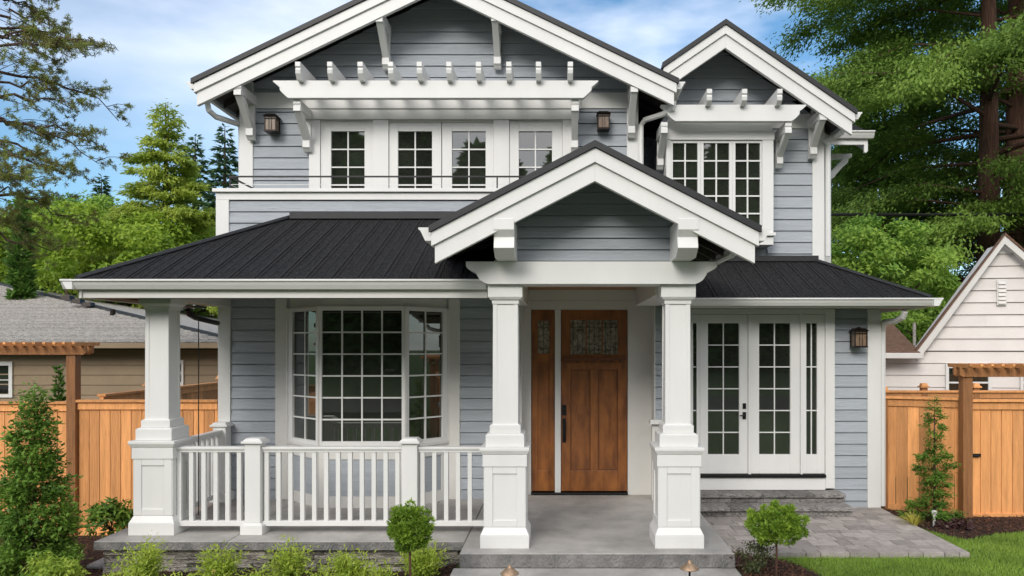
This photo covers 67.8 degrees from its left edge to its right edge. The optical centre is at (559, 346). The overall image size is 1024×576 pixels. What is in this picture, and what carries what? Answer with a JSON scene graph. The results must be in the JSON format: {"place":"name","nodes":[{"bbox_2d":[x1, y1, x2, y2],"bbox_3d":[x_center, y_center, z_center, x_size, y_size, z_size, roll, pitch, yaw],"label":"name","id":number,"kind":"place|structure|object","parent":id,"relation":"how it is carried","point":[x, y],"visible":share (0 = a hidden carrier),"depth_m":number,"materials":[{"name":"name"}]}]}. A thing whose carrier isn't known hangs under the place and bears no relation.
{"place":"outdoors","nodes":[
{"label":"outdoors","id":0,"kind":"place"},
{"bbox_2d":[1,196,39,299],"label":"columnar cypress","id":1,"kind":"object","parent":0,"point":[21,277],"visible":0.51,"depth_m":20.84,"materials":[{"name":"green plant"}]},
{"bbox_2d":[0,0,1006,274],"label":"sky","id":2,"kind":"structure","parent":0,"point":[161,45],"materials":[{"name":"blue"}]},
{"bbox_2d":[415,477,1023,575],"bbox_3d":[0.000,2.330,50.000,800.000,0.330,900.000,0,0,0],"label":"ground","id":3,"kind":"structure","parent":0,"point":[457,566],"depth_m":7.61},
{"bbox_2d":[0,280,61,293],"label":"dark fir","id":4,"kind":"object","parent":3,"relation":"on","point":[42,289],"visible":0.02,"depth_m":44.16,"materials":[{"name":"green plant"}]},
{"bbox_2d":[0,205,93,291],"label":"light maple","id":5,"kind":"object","parent":3,"relation":"on","point":[3,270],"visible":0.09,"depth_m":25.79,"materials":[{"name":"green plant"}]},
{"bbox_2d":[48,363,65,400],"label":"young cypress","id":6,"kind":"object","parent":3,"relation":"on","point":[58,388],"visible":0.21,"depth_m":14.47,"materials":[{"name":"green plant"}]},
{"bbox_2d":[3,189,119,294],"bbox_3d":[-20.865,-2.039,32.026,5.742,9.278,4.533,0,0,0],"label":"light maple","id":7,"kind":"object","parent":3,"relation":"on","point":[103,202],"visible":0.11,"depth_m":31.69,"materials":[{"name":"green plant"}]},
{"bbox_2d":[0,0,135,270],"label":"pine tree","id":8,"kind":"object","parent":3,"relation":"on","point":[52,39],"visible":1,"depth_m":11.98,"materials":[{"name":"green plant"}]},
{"bbox_2d":[62,173,113,295],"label":"dark fir","id":9,"kind":"object","parent":3,"relation":"on","point":[106,189],"visible":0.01,"depth_m":45.91,"materials":[{"name":"green plant"}]},
{"bbox_2d":[11,201,198,342],"bbox_3d":[-14.520,-0.958,23.941,5.781,7.116,4.488,0,0,0],"label":"light maple","id":10,"kind":"object","parent":3,"relation":"on","point":[153,234],"visible":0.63,"depth_m":22.89,"materials":[{"name":"green plant"}]},
{"bbox_2d":[0,282,217,400],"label":"beige house","id":11,"kind":"structure","parent":3,"relation":"on","point":[105,367],"depth_m":15.99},
{"bbox_2d":[0,362,13,397],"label":"window","id":12,"kind":"structure","parent":11,"relation":"in","point":[5,367],"depth_m":15.97,"materials":[{"name":"white paint"}]},
{"bbox_2d":[180,360,183,385],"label":"window","id":13,"kind":"structure","parent":11,"relation":"in","point":[181,361],"depth_m":15.95,"materials":[{"name":"white paint"}]},
{"bbox_2d":[81,98,217,342],"bbox_3d":[-13.513,-1.666,26.073,9.622,13.532,10.473,0,0,0],"label":"light conifer","id":14,"kind":"object","parent":3,"relation":"on","point":[175,189],"visible":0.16,"depth_m":25.49,"materials":[{"name":"green plant"}]},
{"bbox_2d":[97,375,217,398],"bbox_3d":[-6.162,1.535,14.600,0.140,2.030,8.820,0,0,0],"label":"cedar fence","id":15,"kind":"object","parent":3,"relation":"on","point":[207,390],"visible":0.06,"depth_m":12.54,"materials":[{"name":"brown wood"}]},
{"bbox_2d":[178,207,215,308],"bbox_3d":[-14.224,-1.482,29.993,4.946,8.165,4.119,0,0,0],"label":"light maple","id":16,"kind":"object","parent":3,"relation":"on","point":[203,237],"visible":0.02,"depth_m":28.98,"materials":[{"name":"green plant"}]},
{"bbox_2d":[180,134,215,209],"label":"blue spruce","id":17,"kind":"object","parent":3,"relation":"on","point":[200,151],"visible":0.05,"depth_m":43.95,"materials":[{"name":"green plant"}]},
{"bbox_2d":[202,123,237,209],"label":"blue spruce","id":18,"kind":"object","parent":3,"relation":"on","point":[223,160],"visible":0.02,"depth_m":39.79,"materials":[{"name":"green plant"}]},
{"bbox_2d":[0,534,456,575],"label":"bark mulch","id":19,"kind":"object","parent":3,"relation":"on","point":[170,568],"visible":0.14,"depth_m":7.95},
{"bbox_2d":[0,377,92,575],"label":"hinoki cypress","id":20,"kind":"object","parent":19,"relation":"on","point":[16,491],"visible":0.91,"depth_m":7.49,"materials":[{"name":"green plant"}]},
{"bbox_2d":[0,342,99,535],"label":"arbor","id":21,"kind":"object","parent":19,"relation":"on","point":[73,352],"visible":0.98,"depth_m":9.94,"materials":[{"name":"brown wood"}]},
{"bbox_2d":[0,401,65,534],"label":"cedar gate","id":22,"kind":"structure","parent":21,"relation":"attached to","point":[7,408],"depth_m":10.05,"materials":[{"name":"orange wood"}]},
{"bbox_2d":[20,551,90,575],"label":"shrub","id":23,"kind":"object","parent":19,"relation":"on","point":[46,567],"visible":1,"depth_m":6.87,"materials":[{"name":"green plant"}]},
{"bbox_2d":[87,557,104,568],"bbox_3d":[-4.836,2.415,8.226,0.427,0.170,0.445,0,0,0],"label":"stepping stone","id":24,"kind":"object","parent":19,"relation":"on","point":[99,563],"visible":0.26,"depth_m":8.12,"materials":[{"name":"stone"}]},
{"bbox_2d":[82,496,133,537],"bbox_3d":[-5.420,2.202,9.189,0.614,0.822,0.610,0,0,0],"label":"rhododendron","id":25,"kind":"object","parent":19,"relation":"on","point":[117,513],"visible":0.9,"depth_m":9.12,"materials":[{"name":"green plant"}]},
{"bbox_2d":[103,552,151,575],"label":"nandina plant","id":26,"kind":"object","parent":19,"relation":"on","point":[122,569],"visible":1,"depth_m":6.79,"materials":[{"name":"green plant"}]},
{"bbox_2d":[102,530,172,575],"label":"nandina plant","id":27,"kind":"object","parent":19,"relation":"on","point":[153,565],"visible":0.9,"depth_m":7.21,"materials":[{"name":"green plant"}]},
{"bbox_2d":[75,399,217,535],"bbox_3d":[-5.418,1.615,10.002,1.857,1.830,0.115,0,0,0],"label":"cedar fence","id":28,"kind":"object","parent":19,"relation":"on","point":[107,429],"visible":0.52,"depth_m":10.00,"materials":[{"name":"orange wood"}]},
{"bbox_2d":[164,567,205,575],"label":"nandina plant","id":29,"kind":"object","parent":19,"relation":"on","point":[189,574],"visible":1,"depth_m":6.77,"materials":[{"name":"green plant"}]},
{"bbox_2d":[192,540,248,575],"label":"nandina plant","id":30,"kind":"object","parent":19,"relation":"on","point":[221,567],"visible":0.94,"depth_m":7.26,"materials":[{"name":"green plant"}]},
{"bbox_2d":[235,564,278,575],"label":"nandina plant","id":31,"kind":"object","parent":19,"relation":"on","point":[260,572],"visible":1,"depth_m":6.77,"materials":[{"name":"green plant"}]},
{"bbox_2d":[257,530,318,575],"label":"nandina plant","id":32,"kind":"object","parent":19,"relation":"on","point":[286,562],"visible":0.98,"depth_m":7.25,"materials":[{"name":"green plant"}]},
{"bbox_2d":[304,557,347,575],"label":"nandina plant","id":33,"kind":"object","parent":19,"relation":"on","point":[322,572],"visible":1,"depth_m":6.72,"materials":[{"name":"green plant"}]},
{"bbox_2d":[314,544,380,575],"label":"nandina plant","id":34,"kind":"object","parent":19,"relation":"on","point":[348,567],"visible":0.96,"depth_m":7.15,"materials":[{"name":"green plant"}]},
{"bbox_2d":[363,557,397,575],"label":"nandina plant","id":35,"kind":"object","parent":19,"relation":"on","point":[381,571],"visible":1,"depth_m":6.75,"materials":[{"name":"green plant"}]},
{"bbox_2d":[385,496,436,575],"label":"topiary tree","id":36,"kind":"object","parent":19,"relation":"on","point":[408,530],"visible":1,"depth_m":6.41,"materials":[{"name":"green plant"}]},
{"bbox_2d":[394,538,451,575],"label":"nandina plant","id":37,"kind":"object","parent":19,"relation":"on","point":[421,566],"visible":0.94,"depth_m":7.41,"materials":[{"name":"green plant"}]},
{"bbox_2d":[59,0,943,548],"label":"craftsman house","id":38,"kind":"structure","parent":3,"relation":"on","point":[457,250],"depth_m":9.94,"materials":[{"name":"grey wood"}]},
{"bbox_2d":[262,113,281,133],"bbox_3d":[-4.041,-3.134,10.678,0.198,0.265,0.213,0,0,0],"label":"wall lantern","id":39,"kind":"object","parent":38,"relation":"attached to","point":[271,123],"depth_m":10.60,"materials":[{"name":"brown metal"}]},
{"bbox_2d":[288,307,316,444],"bbox_3d":[-3.258,0.368,9.693,0.745,1.726,0.050,0,0,42],"label":"bay window","id":40,"kind":"structure","parent":38,"relation":"in","point":[302,322],"depth_m":9.73,"materials":[{"name":"glass"}]},
{"bbox_2d":[321,120,372,187],"bbox_3d":[-3.019,-2.489,10.790,0.742,1.430,0.050,0,0,0],"label":"balcony window","id":41,"kind":"structure","parent":38,"relation":"in","point":[346,145],"depth_m":10.78,"materials":[{"name":"white paint"}]},
{"bbox_2d":[319,306,403,445],"bbox_3d":[-2.455,0.368,9.436,1.050,1.726,0.050,0,0,0],"label":"bay window","id":42,"kind":"structure","parent":38,"relation":"in","point":[361,348],"depth_m":9.44,"materials":[{"name":"glass"}]},
{"bbox_2d":[389,122,441,187],"bbox_3d":[-2.052,-2.476,10.795,0.740,1.402,0.050,0,0,0],"label":"balcony door","id":43,"kind":"structure","parent":38,"relation":"in","point":[415,148],"depth_m":10.79,"materials":[{"name":"white paint"}]},
{"bbox_2d":[407,307,447,443],"bbox_3d":[-1.704,0.368,9.702,0.050,1.726,0.661,0,0,41],"label":"bay window","id":44,"kind":"structure","parent":38,"relation":"in","point":[427,328],"depth_m":9.72,"materials":[{"name":"glass"}]},
{"bbox_2d":[442,122,493,187],"bbox_3d":[-1.306,-2.476,10.795,0.730,1.402,0.050,0,0,0],"label":"balcony door","id":45,"kind":"structure","parent":38,"relation":"in","point":[467,147],"depth_m":10.78,"materials":[{"name":"white paint"}]},
{"bbox_2d":[509,120,561,183],"bbox_3d":[-0.342,-2.489,10.790,0.747,1.430,0.050,0,0,0],"label":"balcony window","id":46,"kind":"structure","parent":38,"relation":"in","point":[533,144],"depth_m":10.77,"materials":[{"name":"white paint"}]},
{"bbox_2d":[561,310,626,490],"bbox_3d":[0.462,0.731,10.261,0.892,2.448,0.118,0,0,0],"label":"front door","id":47,"kind":"structure","parent":38,"relation":"in","point":[594,375],"depth_m":10.27,"materials":[{"name":"brown wood"}]},
{"bbox_2d":[596,111,610,131],"bbox_3d":[0.608,-3.168,10.678,0.198,0.265,0.213,0,0,0],"label":"wall lantern","id":48,"kind":"object","parent":38,"relation":"attached to","point":[603,121],"depth_m":10.60,"materials":[{"name":"brown metal"}]},
{"bbox_2d":[671,140,699,192],"bbox_3d":[1.768,-2.249,10.725,0.420,1.305,0.050,0,0,0],"label":"window","id":49,"kind":"structure","parent":38,"relation":"in","point":[685,154],"depth_m":10.73,"materials":[{"name":"glass"}]},
{"bbox_2d":[700,140,731,209],"bbox_3d":[2.203,-2.249,10.725,0.445,1.305,0.050,0,0,0],"label":"window","id":50,"kind":"structure","parent":38,"relation":"in","point":[715,155],"depth_m":10.73,"materials":[{"name":"white paint"}]},
{"bbox_2d":[700,315,747,473],"bbox_3d":[2.139,0.622,9.914,0.624,2.075,0.103,0,0,0],"label":"french door","id":51,"kind":"structure","parent":38,"relation":"in","point":[723,338],"depth_m":9.93,"materials":[{"name":"white paint"}]},
{"bbox_2d":[732,140,761,224],"bbox_3d":[2.635,-2.249,10.725,0.414,1.305,0.050,0,0,0],"label":"window","id":52,"kind":"structure","parent":38,"relation":"in","point":[746,154],"depth_m":10.73,"materials":[{"name":"white paint"}]},
{"bbox_2d":[751,315,799,473],"bbox_3d":[2.812,0.622,9.940,0.639,2.075,0.050,0,0,0],"label":"french door","id":53,"kind":"structure","parent":38,"relation":"in","point":[775,339],"depth_m":9.93,"materials":[{"name":"white paint"}]},
{"bbox_2d":[849,327,868,347],"bbox_3d":[3.867,-0.118,9.848,0.198,0.265,0.213,0,0,0],"label":"wall lantern","id":54,"kind":"object","parent":38,"relation":"attached to","point":[858,337],"depth_m":9.77,"materials":[{"name":"brown metal"}]},
{"bbox_2d":[500,565,518,575],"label":"path light","id":55,"kind":"object","parent":3,"relation":"on","point":[509,570],"visible":1,"depth_m":6.31,"materials":[{"name":"brown metal"}]},
{"bbox_2d":[450,568,740,575],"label":"entry step","id":56,"kind":"object","parent":3,"relation":"on","point":[595,572],"visible":1,"depth_m":7.19,"materials":[{"name":"concrete"}]},
{"bbox_2d":[680,560,698,575],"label":"path light","id":57,"kind":"object","parent":3,"relation":"on","point":[689,566],"visible":1,"depth_m":6.31,"materials":[{"name":"brown metal"}]},
{"bbox_2d":[735,555,817,575],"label":"bark mulch","id":58,"kind":"object","parent":3,"relation":"on","point":[782,563],"visible":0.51,"depth_m":7.26,"materials":[{"name":"brown wood"}]},
{"bbox_2d":[730,550,749,570],"bbox_3d":[1.742,2.128,7.398,0.250,0.373,0.304,0,0,0],"label":"red leaf plant","id":59,"kind":"object","parent":58,"relation":"on","point":[739,559],"visible":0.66,"depth_m":7.31,"materials":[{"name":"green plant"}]},
{"bbox_2d":[733,540,778,573],"bbox_3d":[1.857,2.040,7.147,0.321,0.549,0.438,0,0,-32],"label":"dark shrub","id":60,"kind":"object","parent":58,"relation":"on","point":[754,566],"visible":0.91,"depth_m":7.08,"materials":[{"name":"green plant"}]},
{"bbox_2d":[743,499,809,575],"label":"topiary tree","id":61,"kind":"object","parent":58,"relation":"on","point":[777,523],"visible":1,"depth_m":6.79,"materials":[{"name":"green plant"}]},
{"bbox_2d":[739,0,1023,327],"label":"tall fir","id":62,"kind":"object","parent":3,"relation":"on","point":[989,163],"visible":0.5,"depth_m":24.79,"materials":[{"name":"green plant"}]},
{"bbox_2d":[765,0,1023,327],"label":"tall fir","id":63,"kind":"object","parent":3,"relation":"on","point":[1014,114],"visible":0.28,"depth_m":26.61,"materials":[{"name":"green plant"}]},
{"bbox_2d":[831,213,1023,215],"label":"utility cable","id":64,"kind":"object","parent":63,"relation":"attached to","point":[913,214],"visible":0.47,"depth_m":21.97,"materials":[{"name":"black metal"}]},
{"bbox_2d":[831,212,968,326],"bbox_3d":[7.491,-0.364,18.068,4.124,5.528,3.629,0,0,0],"label":"green maple","id":65,"kind":"object","parent":3,"relation":"on","point":[865,237],"visible":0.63,"depth_m":17.27,"materials":[{"name":"green plant"}]},
{"bbox_2d":[823,21,978,324],"bbox_3d":[14.550,-5.677,32.484,12.256,16.954,12.878,0,0,0],"label":"tall fir","id":66,"kind":"object","parent":3,"relation":"on","point":[837,149],"visible":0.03,"depth_m":31.16,"materials":[{"name":"green plant"}]},
{"bbox_2d":[895,288,952,344],"bbox_3d":[10.355,0.256,21.075,3.585,4.289,2.703,0,0,16],"label":"green maple","id":67,"kind":"object","parent":3,"relation":"on","point":[906,330],"visible":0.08,"depth_m":20.91,"materials":[{"name":"green plant"}]},
{"bbox_2d":[884,503,1023,539],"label":"bark mulch","id":68,"kind":"object","parent":3,"relation":"on","point":[986,524],"visible":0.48,"depth_m":9.12,"materials":[{"name":"brown wood"}]},
{"bbox_2d":[881,387,958,512],"bbox_3d":[4.700,1.393,9.923,1.000,1.715,0.140,0,0,23],"label":"cedar fence","id":69,"kind":"object","parent":68,"relation":"on","point":[916,435],"visible":0.48,"depth_m":9.95,"materials":[{"name":"orange wood"}]},
{"bbox_2d":[895,394,967,523],"bbox_3d":[4.583,1.529,9.396,0.767,1.872,0.788,0,0,-41],"label":"cypress","id":70,"kind":"object","parent":68,"relation":"on","point":[938,476],"visible":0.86,"depth_m":9.32,"materials":[{"name":"green plant"}]},
{"bbox_2d":[932,510,936,525],"bbox_3d":[4.483,2.080,9.100,0.060,0.240,0.057,0,0,0],"label":"garden stake","id":71,"kind":"object","parent":68,"relation":"on","point":[935,513],"visible":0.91,"depth_m":9.09,"materials":[{"name":"white plastic"}]},
{"bbox_2d":[931,517,975,529],"bbox_3d":[4.674,2.167,9.026,0.486,0.296,0.339,0,0,14],"label":"heuchera plant","id":72,"kind":"object","parent":68,"relation":"on","point":[959,523],"visible":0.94,"depth_m":8.97,"materials":[{"name":"purple plant"}]},
{"bbox_2d":[886,233,1023,389],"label":"pale house","id":73,"kind":"structure","parent":3,"relation":"on","point":[979,318],"depth_m":13.84,"materials":[{"name":"white wood"}]},
{"bbox_2d":[945,364,960,389],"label":"window","id":74,"kind":"structure","parent":73,"relation":"in","point":[951,381],"depth_m":13.91,"materials":[{"name":"glass"}]},
{"bbox_2d":[973,377,991,389],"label":"window","id":75,"kind":"structure","parent":73,"relation":"in","point":[986,382],"depth_m":13.83,"materials":[{"name":"glass"}]},
{"bbox_2d":[1020,377,1023,389],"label":"window","id":76,"kind":"structure","parent":73,"relation":"in","point":[1021,378],"depth_m":13.69,"materials":[{"name":"white paint"}]},
{"bbox_2d":[888,383,1023,476],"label":"fence","id":77,"kind":"object","parent":3,"relation":"on","point":[978,393],"visible":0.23,"depth_m":12.58,"materials":[{"name":"orange wood"}]},
{"bbox_2d":[948,363,1023,517],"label":"arbor","id":78,"kind":"object","parent":3,"relation":"on","point":[967,372],"visible":0.96,"depth_m":9.54,"materials":[{"name":"brown wood"}]},
{"bbox_2d":[973,399,1023,516],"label":"cedar gate","id":79,"kind":"structure","parent":78,"relation":"attached to","point":[998,457],"depth_m":9.62,"materials":[{"name":"brown wood"}]},
{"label":"patio bedding","id":80,"kind":"structure","parent":3,"relation":"on","visible":0},
{"bbox_2d":[704,507,969,557],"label":"patio","id":81,"kind":"structure","parent":80,"relation":"on","point":[862,532],"depth_m":8.35,"materials":[{"name":"grey stone"}]},
{"bbox_2d":[700,490,853,515],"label":"stone steps","id":82,"kind":"structure","parent":81,"relation":"on","point":[740,502],"depth_m":9.64,"materials":[{"name":"grey stone"}]},
{"bbox_2d":[896,511,933,526],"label":"golden grass","id":83,"kind":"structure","parent":80,"relation":"on","point":[915,522],"depth_m":9.00,"materials":[{"name":"yellow plant"}]},
{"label":"porch foundation","id":84,"kind":"structure","parent":3,"relation":"on","visible":0},
{"bbox_2d":[103,550,460,572],"bbox_3d":[-2.868,2.296,8.887,3.754,0.404,2.122,0,0,0],"label":"stone foundation","id":85,"kind":"object","parent":84,"relation":"on","point":[182,560],"visible":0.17,"depth_m":7.85,"materials":[{"name":"grey stone"}]},
{"bbox_2d":[94,495,734,553],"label":"porch floor","id":86,"kind":"structure","parent":84,"relation":"on","point":[590,524],"depth_m":8.26,"materials":[{"name":"concrete"}]},
{"bbox_2d":[93,516,734,567],"bbox_3d":[-1.545,2.071,8.602,6.480,0.130,2.535,0,0,0],"label":"porch floor edge","id":87,"kind":"object","parent":86,"relation":"on","point":[592,560],"visible":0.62,"depth_m":7.33,"materials":[{"name":"stone"}]},
{"bbox_2d":[773,529,1023,575],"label":"lawn grass","id":88,"kind":"structure","parent":0,"point":[985,541],"depth_m":7.54,"materials":[{"name":"green plant"}]}
]}

